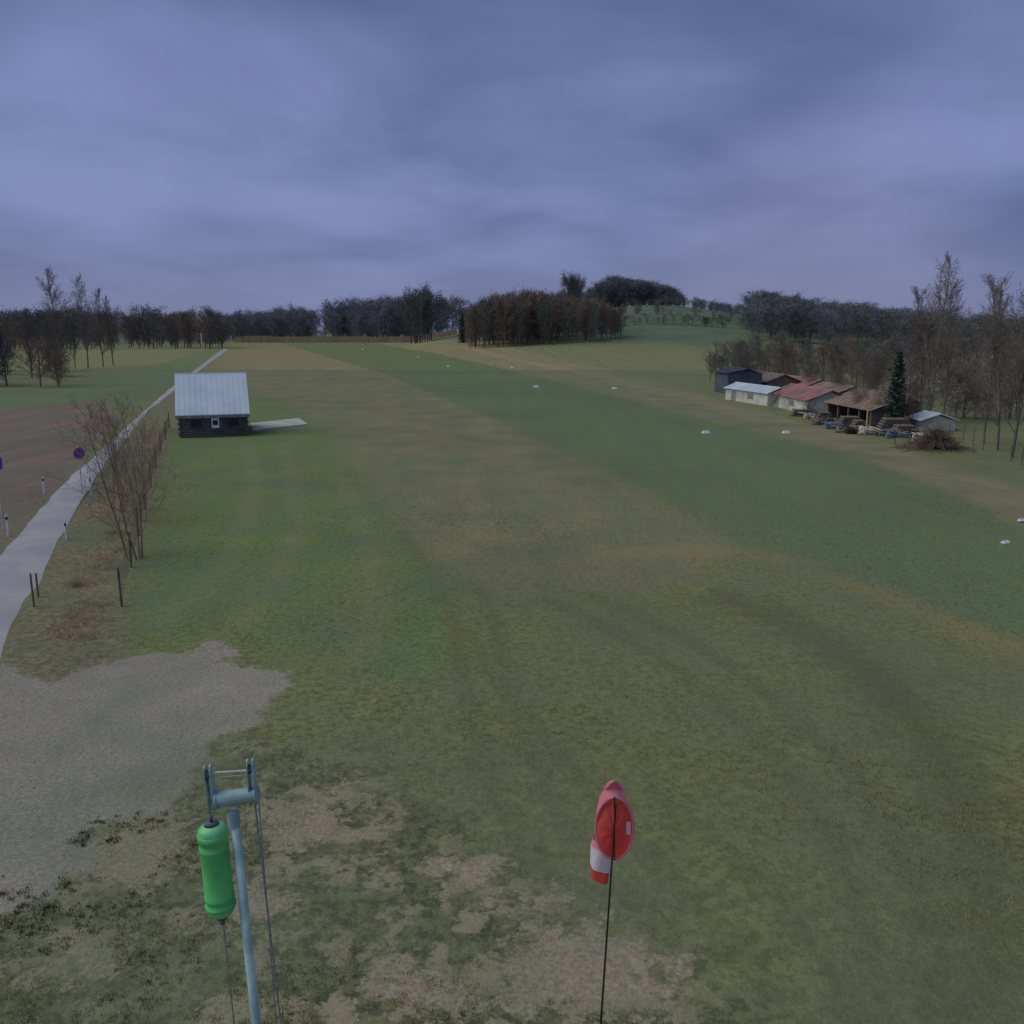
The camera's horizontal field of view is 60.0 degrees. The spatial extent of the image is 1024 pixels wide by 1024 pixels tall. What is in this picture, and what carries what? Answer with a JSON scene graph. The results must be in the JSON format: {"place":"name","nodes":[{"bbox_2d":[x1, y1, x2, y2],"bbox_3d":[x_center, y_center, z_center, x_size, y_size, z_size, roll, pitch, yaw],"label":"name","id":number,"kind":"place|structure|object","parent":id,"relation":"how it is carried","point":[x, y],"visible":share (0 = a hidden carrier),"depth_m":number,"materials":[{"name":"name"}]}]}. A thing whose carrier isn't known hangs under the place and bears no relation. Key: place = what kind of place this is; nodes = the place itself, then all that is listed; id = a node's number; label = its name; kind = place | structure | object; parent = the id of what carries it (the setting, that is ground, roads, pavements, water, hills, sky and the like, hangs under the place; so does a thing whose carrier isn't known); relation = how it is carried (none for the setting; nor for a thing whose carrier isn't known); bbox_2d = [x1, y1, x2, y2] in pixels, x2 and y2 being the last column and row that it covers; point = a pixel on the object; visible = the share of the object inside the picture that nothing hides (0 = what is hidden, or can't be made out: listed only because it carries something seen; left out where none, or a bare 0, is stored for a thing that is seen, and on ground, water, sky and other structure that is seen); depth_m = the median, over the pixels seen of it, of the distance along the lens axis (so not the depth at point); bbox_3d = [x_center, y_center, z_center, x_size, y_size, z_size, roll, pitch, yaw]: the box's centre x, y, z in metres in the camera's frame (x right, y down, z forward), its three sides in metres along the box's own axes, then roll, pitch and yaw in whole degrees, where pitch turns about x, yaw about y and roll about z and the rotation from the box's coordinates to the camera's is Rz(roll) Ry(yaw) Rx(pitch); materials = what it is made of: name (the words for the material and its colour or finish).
{"place":"outdoors","nodes":[
{"label":"outdoors","id":0,"kind":"place"},
{"bbox_2d":[0,349,228,656],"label":"road","id":1,"kind":"structure","parent":0,"point":[29,549],"depth_m":37.95,"materials":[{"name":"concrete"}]},
{"bbox_2d":[0,305,1023,1023],"bbox_3d":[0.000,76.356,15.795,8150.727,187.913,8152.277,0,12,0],"label":"ground","id":2,"kind":"structure","parent":0,"point":[478,421],"depth_m":22.31,"materials":[{"name":"green plant"}]},
{"bbox_2d":[0,457,3,530],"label":"blue road sign","id":3,"kind":"object","parent":2,"relation":"on","point":[1,466],"visible":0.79,"depth_m":40.05,"materials":[{"name":"metal"}]},
{"bbox_2d":[5,514,9,535],"bbox_3d":[-22.315,0.592,39.208,0.085,1.055,0.085,-5,13,-22],"label":"delineator post","id":4,"kind":"object","parent":2,"relation":"on","point":[7,526],"visible":1,"depth_m":39.17,"materials":[{"name":"white paint"}]},
{"bbox_2d":[13,306,41,374],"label":"bare poplar tree","id":5,"kind":"object","parent":2,"relation":"on","point":[25,335],"visible":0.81,"depth_m":172.23,"materials":[{"name":"brown plant"}]},
{"bbox_2d":[29,573,34,606],"bbox_3d":[-15.739,2.627,29.101,0.068,1.265,0.068,5,13,22],"label":"wooden post","id":6,"kind":"object","parent":2,"relation":"on","point":[32,593],"visible":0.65,"depth_m":29.07,"materials":[{"name":"wood"}]},
{"bbox_2d":[35,573,38,596],"bbox_3d":[-16.193,2.552,30.245,0.068,0.946,0.068,-5,13,-22],"label":"wooden post","id":7,"kind":"object","parent":2,"relation":"on","point":[37,588],"visible":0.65,"depth_m":30.21,"materials":[{"name":"wood"}]},
{"bbox_2d":[0,319,76,386],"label":"tree belt","id":8,"kind":"object","parent":2,"relation":"on","point":[54,358],"visible":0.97,"depth_m":141.93,"materials":[{"name":"brown plant"}]},
{"bbox_2d":[42,477,44,493],"bbox_3d":[-26.096,-1.495,49.395,0.085,1.014,0.085,5,13,22],"label":"delineator post","id":9,"kind":"object","parent":2,"relation":"on","point":[43,485],"visible":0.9,"depth_m":49.37,"materials":[{"name":"white paint"}]},
{"bbox_2d":[36,313,57,355],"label":"bare poplar tree","id":10,"kind":"object","parent":2,"relation":"on","point":[45,324],"visible":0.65,"depth_m":185.20,"materials":[{"name":"brown wood"}]},
{"bbox_2d":[28,266,74,368],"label":"bare poplar tree","id":11,"kind":"object","parent":2,"relation":"on","point":[57,331],"visible":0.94,"depth_m":191.45,"materials":[{"name":"brown plant"}]},
{"bbox_2d":[64,520,67,538],"bbox_3d":[-19.423,0.805,38.589,0.085,0.888,0.085,-5,13,-22],"label":"delineator post","id":12,"kind":"object","parent":2,"relation":"on","point":[65,528],"visible":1,"depth_m":38.55,"materials":[{"name":"white paint"}]},
{"bbox_2d":[65,309,83,368],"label":"bare poplar tree","id":13,"kind":"object","parent":2,"relation":"on","point":[76,340],"visible":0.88,"depth_m":202.07,"materials":[{"name":"brown plant"}]},
{"bbox_2d":[73,447,84,483],"bbox_3d":[-24.757,-2.497,50.833,0.104,2.493,0.680,9,15,37],"label":"no stopping sign","id":14,"kind":"object","parent":2,"relation":"on","point":[76,455],"visible":0.81,"depth_m":50.68,"materials":[{"name":"metal"}]},
{"bbox_2d":[69,274,99,368],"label":"bare poplar tree","id":15,"kind":"object","parent":2,"relation":"on","point":[86,344],"visible":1,"depth_m":200.18,"materials":[{"name":"brown plant"}]},
{"bbox_2d":[87,288,113,366],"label":"bare poplar tree","id":16,"kind":"object","parent":2,"relation":"on","point":[101,321],"visible":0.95,"depth_m":209.32,"materials":[{"name":"brown plant"}]},
{"bbox_2d":[39,442,165,646],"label":"dead weeds","id":17,"kind":"object","parent":2,"relation":"on","point":[77,585],"visible":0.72,"depth_m":31.29,"materials":[{"name":"brown plant"}]},
{"bbox_2d":[98,294,121,364],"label":"bare poplar tree","id":18,"kind":"object","parent":2,"relation":"on","point":[108,322],"visible":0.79,"depth_m":219.91,"materials":[{"name":"plant"}]},
{"bbox_2d":[86,394,137,512],"bbox_3d":[-19.574,-2.798,43.608,2.788,5.935,4.184,-6,13,-26],"label":"bare sapling tree","id":19,"kind":"object","parent":2,"relation":"on","point":[116,468],"visible":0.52,"depth_m":43.95,"materials":[{"name":"brown plant"}]},
{"bbox_2d":[41,390,183,558],"bbox_3d":[-15.266,-1.435,35.019,4.664,6.756,5.788,0,12,2],"label":"bare sapling tree","id":20,"kind":"object","parent":2,"relation":"on","point":[118,487],"visible":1,"depth_m":34.76,"materials":[{"name":"brown plant"}]},
{"bbox_2d":[0,301,233,348],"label":"distant tree row","id":21,"kind":"object","parent":2,"relation":"on","point":[187,325],"visible":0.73,"depth_m":416.00,"materials":[{"name":"plant"}]},
{"bbox_2d":[82,400,166,521],"bbox_3d":[-18.248,-2.435,41.646,3.783,6.016,3.598,-1,12,-7],"label":"bare sapling tree","id":22,"kind":"object","parent":2,"relation":"on","point":[140,466],"visible":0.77,"depth_m":41.76,"materials":[{"name":"brown plant"}]},
{"bbox_2d":[116,412,169,606],"bbox_3d":[-22.269,-2.970,55.248,0.288,1.633,56.786,-4,12,-19],"label":"wire fence","id":23,"kind":"object","parent":2,"relation":"on","point":[119,575],"visible":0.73,"depth_m":37.16,"materials":[{"name":"grey metal"}]},
{"bbox_2d":[175,372,249,437],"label":"log hut","id":24,"kind":"object","parent":2,"relation":"on","point":[211,404],"visible":1,"depth_m":75.75,"materials":[{"name":"metal"}]},
{"bbox_2d":[190,418,238,427],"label":"window panes","id":25,"kind":"structure","parent":24,"relation":"in","point":[231,422],"depth_m":75.36,"materials":[{"name":"black glass"}]},
{"bbox_2d":[190,418,239,428],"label":"window frames","id":26,"kind":"structure","parent":24,"relation":"in","point":[227,418],"depth_m":74.78,"materials":[{"name":"black wood"}]},
{"bbox_2d":[197,758,281,1023],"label":"signal mast","id":27,"kind":"object","parent":2,"relation":"on","point":[215,859],"visible":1,"depth_m":5.73,"materials":[{"name":"metal"}]},
{"bbox_2d":[0,678,501,1023],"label":"pebbles","id":28,"kind":"object","parent":2,"relation":"on","point":[42,932],"visible":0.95,"depth_m":14.86,"materials":[{"name":"stone"}]},
{"bbox_2d":[35,291,469,340],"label":"distant tree row","id":29,"kind":"object","parent":2,"relation":"on","point":[378,317],"visible":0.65,"depth_m":650.70,"materials":[{"name":"plant"}]},
{"bbox_2d":[251,418,307,430],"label":"concrete pad","id":30,"kind":"object","parent":2,"relation":"on","point":[277,424],"visible":1,"depth_m":83.98,"materials":[{"name":"grey concrete"}]},
{"bbox_2d":[0,782,593,1023],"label":"weed rosettes","id":31,"kind":"object","parent":2,"relation":"on","point":[87,836],"visible":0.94,"depth_m":13.59,"materials":[{"name":"green plant"}]},
{"bbox_2d":[235,328,456,342],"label":"dry reeds","id":32,"kind":"object","parent":2,"relation":"on","point":[319,339],"visible":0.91,"depth_m":580.79,"materials":[{"name":"plant"}]},
{"bbox_2d":[400,280,445,343],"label":"tree clump","id":33,"kind":"object","parent":2,"relation":"on","point":[417,309],"visible":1,"depth_m":515.86,"materials":[{"name":"plant"}]},
{"bbox_2d":[457,313,467,342],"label":"spruce tree","id":34,"kind":"object","parent":2,"relation":"on","point":[461,329],"visible":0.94,"depth_m":412.88,"materials":[{"name":"green plant"}]},
{"bbox_2d":[0,475,1023,1023],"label":"grass tufts","id":35,"kind":"object","parent":2,"relation":"on","point":[920,817],"visible":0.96,"depth_m":19.73,"materials":[{"name":"green plant"}]},
{"bbox_2d":[457,284,629,348],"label":"woodland","id":36,"kind":"object","parent":2,"relation":"on","point":[522,315],"visible":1,"depth_m":353.61,"materials":[{"name":"brown plant"}]},
{"bbox_2d":[557,269,588,301],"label":"tree clump","id":37,"kind":"object","parent":2,"relation":"on","point":[573,287],"visible":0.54,"depth_m":466.97,"materials":[{"name":"green plant"}]},
{"bbox_2d":[590,780,633,1023],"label":"windsock","id":38,"kind":"object","parent":2,"relation":"on","point":[608,846],"visible":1,"depth_m":8.96,"materials":[{"name":"red fabric"}]},
{"bbox_2d":[545,273,744,313],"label":"ridge trees","id":39,"kind":"object","parent":2,"relation":"on","point":[616,290],"visible":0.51,"depth_m":622.84,"materials":[{"name":"plant"}]},
{"bbox_2d":[620,295,763,327],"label":"field hedge","id":40,"kind":"object","parent":2,"relation":"on","point":[666,304],"visible":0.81,"depth_m":470.90,"materials":[{"name":"plant"}]},
{"bbox_2d":[704,351,719,379],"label":"bare tree","id":41,"kind":"object","parent":2,"relation":"on","point":[710,362],"visible":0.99,"depth_m":150.87,"materials":[{"name":"brown plant"}]},
{"bbox_2d":[723,382,782,405],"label":"white shed","id":42,"kind":"structure","parent":2,"relation":"on","point":[757,394],"depth_m":109.01,"materials":[{"name":"paint"}]},
{"bbox_2d":[731,391,751,400],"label":"door and window","id":43,"kind":"structure","parent":42,"relation":"in","point":[733,393],"depth_m":112.57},
{"bbox_2d":[742,370,801,386],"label":"long shed","id":44,"kind":"structure","parent":2,"relation":"on","point":[770,379],"depth_m":125.63,"materials":[{"name":"brown wood"}]},
{"bbox_2d":[770,389,782,409],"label":"bare tree","id":45,"kind":"object","parent":2,"relation":"on","point":[776,398],"visible":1,"depth_m":100.22,"materials":[{"name":"brown wood"}]},
{"bbox_2d":[773,333,797,369],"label":"bare tree","id":46,"kind":"object","parent":2,"relation":"on","point":[786,345],"visible":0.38,"depth_m":184.75,"materials":[{"name":"brown plant"}]},
{"bbox_2d":[790,409,806,415],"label":"log stack","id":47,"kind":"object","parent":2,"relation":"on","point":[794,412],"visible":0.8,"depth_m":92.71,"materials":[{"name":"brown wood"}]},
{"bbox_2d":[776,375,826,385],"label":"wooden shed","id":48,"kind":"structure","parent":2,"relation":"on","point":[801,378],"depth_m":124.34,"materials":[{"name":"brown wood"}]},
{"bbox_2d":[798,412,815,418],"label":"yard clutter","id":49,"kind":"object","parent":2,"relation":"on","point":[806,415],"visible":0.6,"depth_m":90.66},
{"bbox_2d":[801,400,816,418],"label":"bare tree","id":50,"kind":"object","parent":2,"relation":"on","point":[805,402],"visible":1,"depth_m":88.66,"materials":[{"name":"brown plant"}]},
{"bbox_2d":[699,338,925,391],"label":"farmyard trees","id":51,"kind":"object","parent":2,"relation":"on","point":[872,366],"visible":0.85,"depth_m":142.83,"materials":[{"name":"brown plant"}]},
{"bbox_2d":[802,364,824,384],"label":"bare tree","id":52,"kind":"object","parent":2,"relation":"on","point":[808,377],"visible":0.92,"depth_m":123.44,"materials":[{"name":"brown plant"}]},
{"bbox_2d":[809,417,834,424],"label":"yard clutter","id":53,"kind":"object","parent":2,"relation":"on","point":[817,421],"visible":0.88,"depth_m":85.11,"materials":[{"name":"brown wood"}]},
{"bbox_2d":[813,411,834,420],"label":"log stack","id":54,"kind":"object","parent":2,"relation":"on","point":[821,414],"visible":0.61,"depth_m":87.58,"materials":[{"name":"brown wood"}]},
{"bbox_2d":[821,421,843,428],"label":"yard clutter","id":55,"kind":"object","parent":2,"relation":"on","point":[828,425],"visible":0.89,"depth_m":81.10,"materials":[{"name":"blue plastic"}]},
{"bbox_2d":[812,381,854,393],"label":"wooden shed","id":56,"kind":"structure","parent":2,"relation":"on","point":[840,388],"depth_m":109.24,"materials":[{"name":"brown wood"}]},
{"bbox_2d":[830,367,858,384],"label":"bare tree","id":57,"kind":"object","parent":2,"relation":"on","point":[842,377],"visible":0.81,"depth_m":108.57,"materials":[{"name":"brown wood"}]},
{"bbox_2d":[831,425,858,432],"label":"yard clutter","id":58,"kind":"object","parent":2,"relation":"on","point":[839,429],"visible":0.7,"depth_m":78.47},
{"bbox_2d":[837,415,859,426],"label":"log stack","id":59,"kind":"object","parent":2,"relation":"on","point":[846,420],"visible":0.62,"depth_m":83.01,"materials":[{"name":"brown wood"}]},
{"bbox_2d":[840,425,859,433],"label":"yard clutter","id":60,"kind":"object","parent":2,"relation":"on","point":[849,430],"visible":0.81,"depth_m":77.29,"materials":[{"name":"plastic"}]},
{"bbox_2d":[849,419,865,426],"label":"log stack","id":61,"kind":"object","parent":2,"relation":"on","point":[857,422],"visible":0.57,"depth_m":79.55,"materials":[{"name":"brown wood"}]},
{"bbox_2d":[845,379,871,419],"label":"bare tree","id":62,"kind":"object","parent":2,"relation":"on","point":[858,396],"visible":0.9,"depth_m":87.09,"materials":[{"name":"brown wood"}]},
{"bbox_2d":[866,410,868,426],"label":"wooden post","id":63,"kind":"object","parent":2,"relation":"on","point":[867,418],"visible":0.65,"depth_m":78.66,"materials":[{"name":"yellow wood"}]},
{"bbox_2d":[857,425,880,434],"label":"yard clutter","id":64,"kind":"object","parent":2,"relation":"on","point":[864,430],"visible":0.81,"depth_m":76.91,"materials":[{"name":"white plastic"}]},
{"bbox_2d":[824,392,922,427],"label":"open shed","id":65,"kind":"structure","parent":2,"relation":"on","point":[839,406],"depth_m":86.66,"materials":[{"name":"brown wood"}]},
{"bbox_2d":[733,330,1023,370],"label":"hedgerow trees","id":66,"kind":"object","parent":2,"relation":"on","point":[847,343],"visible":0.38,"depth_m":221.65,"materials":[{"name":"brown plant"}]},
{"bbox_2d":[733,289,1023,353],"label":"hillside woods","id":67,"kind":"object","parent":2,"relation":"on","point":[802,317],"visible":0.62,"depth_m":385.68,"materials":[{"name":"plant"}]},
{"bbox_2d":[871,390,888,408],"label":"bare tree","id":68,"kind":"object","parent":2,"relation":"on","point":[880,396],"visible":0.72,"depth_m":82.40,"materials":[{"name":"brown plant"}]},
{"bbox_2d":[843,387,919,411],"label":"lean to shed","id":69,"kind":"object","parent":2,"relation":"on","point":[870,393],"visible":0.24,"depth_m":99.06,"materials":[{"name":"brown wood"}]},
{"bbox_2d":[872,428,890,435],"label":"yard clutter","id":70,"kind":"object","parent":2,"relation":"on","point":[879,434],"visible":0.52,"depth_m":76.07,"materials":[{"name":"grey wood"}]},
{"bbox_2d":[876,417,910,429],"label":"log stack","id":71,"kind":"object","parent":2,"relation":"on","point":[886,423],"visible":0.57,"depth_m":78.86,"materials":[{"name":"brown wood"}]},
{"bbox_2d":[880,351,909,417],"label":"spruce tree","id":72,"kind":"object","parent":2,"relation":"on","point":[897,381],"visible":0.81,"depth_m":79.93,"materials":[{"name":"green plant"}]},
{"bbox_2d":[878,428,911,437],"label":"yard clutter","id":73,"kind":"object","parent":2,"relation":"on","point":[889,433],"visible":0.93,"depth_m":74.84,"materials":[{"name":"blue plastic"}]},
{"bbox_2d":[891,424,915,430],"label":"log stack","id":74,"kind":"object","parent":2,"relation":"on","point":[904,426],"visible":0.59,"depth_m":77.60,"materials":[{"name":"brown wood"}]},
{"bbox_2d":[892,427,917,433],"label":"yard clutter","id":75,"kind":"object","parent":2,"relation":"on","point":[898,430],"visible":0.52,"depth_m":76.07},
{"bbox_2d":[897,384,928,422],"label":"bare tree","id":76,"kind":"object","parent":2,"relation":"on","point":[910,402],"visible":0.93,"depth_m":80.23,"materials":[{"name":"brown wood"}]},
{"bbox_2d":[904,429,926,435],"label":"yard clutter","id":77,"kind":"object","parent":2,"relation":"on","point":[910,431],"visible":0.27,"depth_m":75.24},
{"bbox_2d":[892,286,944,409],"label":"bare poplar tree","id":78,"kind":"object","parent":2,"relation":"on","point":[918,345],"visible":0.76,"depth_m":89.68,"materials":[{"name":"brown plant"}]},
{"bbox_2d":[911,432,930,439],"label":"yard clutter","id":79,"kind":"object","parent":2,"relation":"on","point":[918,434],"visible":0.22,"depth_m":72.20,"materials":[{"name":"white plastic"}]},
{"bbox_2d":[904,410,959,430],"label":"white shed","id":80,"kind":"structure","parent":2,"relation":"on","point":[921,420],"depth_m":79.56,"materials":[{"name":"metal"}]},
{"bbox_2d":[909,420,920,426],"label":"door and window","id":81,"kind":"structure","parent":80,"relation":"in","point":[912,422],"depth_m":80.63,"materials":[{"name":"grey"}]},
{"bbox_2d":[892,418,975,454],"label":"brushwood pile","id":82,"kind":"object","parent":2,"relation":"on","point":[937,439],"visible":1,"depth_m":67.18,"materials":[{"name":"brown wood"}]},
{"bbox_2d":[904,250,980,409],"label":"bare poplar tree","id":83,"kind":"object","parent":2,"relation":"on","point":[934,316],"visible":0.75,"depth_m":87.05,"materials":[{"name":"brown plant"}]},
{"bbox_2d":[871,346,1023,418],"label":"brushwood thicket","id":84,"kind":"object","parent":2,"relation":"on","point":[957,402],"visible":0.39,"depth_m":90.14,"materials":[{"name":"brown plant"}]},
{"bbox_2d":[923,277,976,414],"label":"bare poplar tree","id":85,"kind":"object","parent":2,"relation":"on","point":[949,360],"visible":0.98,"depth_m":81.25,"materials":[{"name":"brown plant"}]},
{"bbox_2d":[947,271,1023,449],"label":"bare poplar tree","id":86,"kind":"object","parent":2,"relation":"on","point":[994,330],"visible":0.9,"depth_m":65.81,"materials":[{"name":"brown plant"}]},
{"bbox_2d":[963,284,1021,443],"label":"bare poplar tree","id":87,"kind":"object","parent":2,"relation":"on","point":[987,401],"visible":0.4,"depth_m":69.79,"materials":[{"name":"brown plant"}]},
{"bbox_2d":[972,284,1023,457],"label":"bare poplar tree","id":88,"kind":"object","parent":2,"relation":"on","point":[1018,409],"visible":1,"depth_m":62.15,"materials":[{"name":"brown plant"}]},
{"bbox_2d":[0,0,1023,332],"label":"sky","id":89,"kind":"structure","parent":0,"point":[228,155],"materials":[{"name":"blue"}]},
{"bbox_2d":[713,367,763,393],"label":"dark barn","id":90,"kind":"structure","parent":0,"point":[725,377],"depth_m":124.12,"materials":[{"name":"metal"}]},
{"bbox_2d":[771,383,842,413],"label":"red roof barn","id":91,"kind":"structure","parent":0,"point":[793,395],"depth_m":97.59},
{"bbox_2d":[775,399,792,406],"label":"door and window","id":92,"kind":"structure","parent":91,"relation":"in","point":[776,403],"depth_m":103.13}
]}

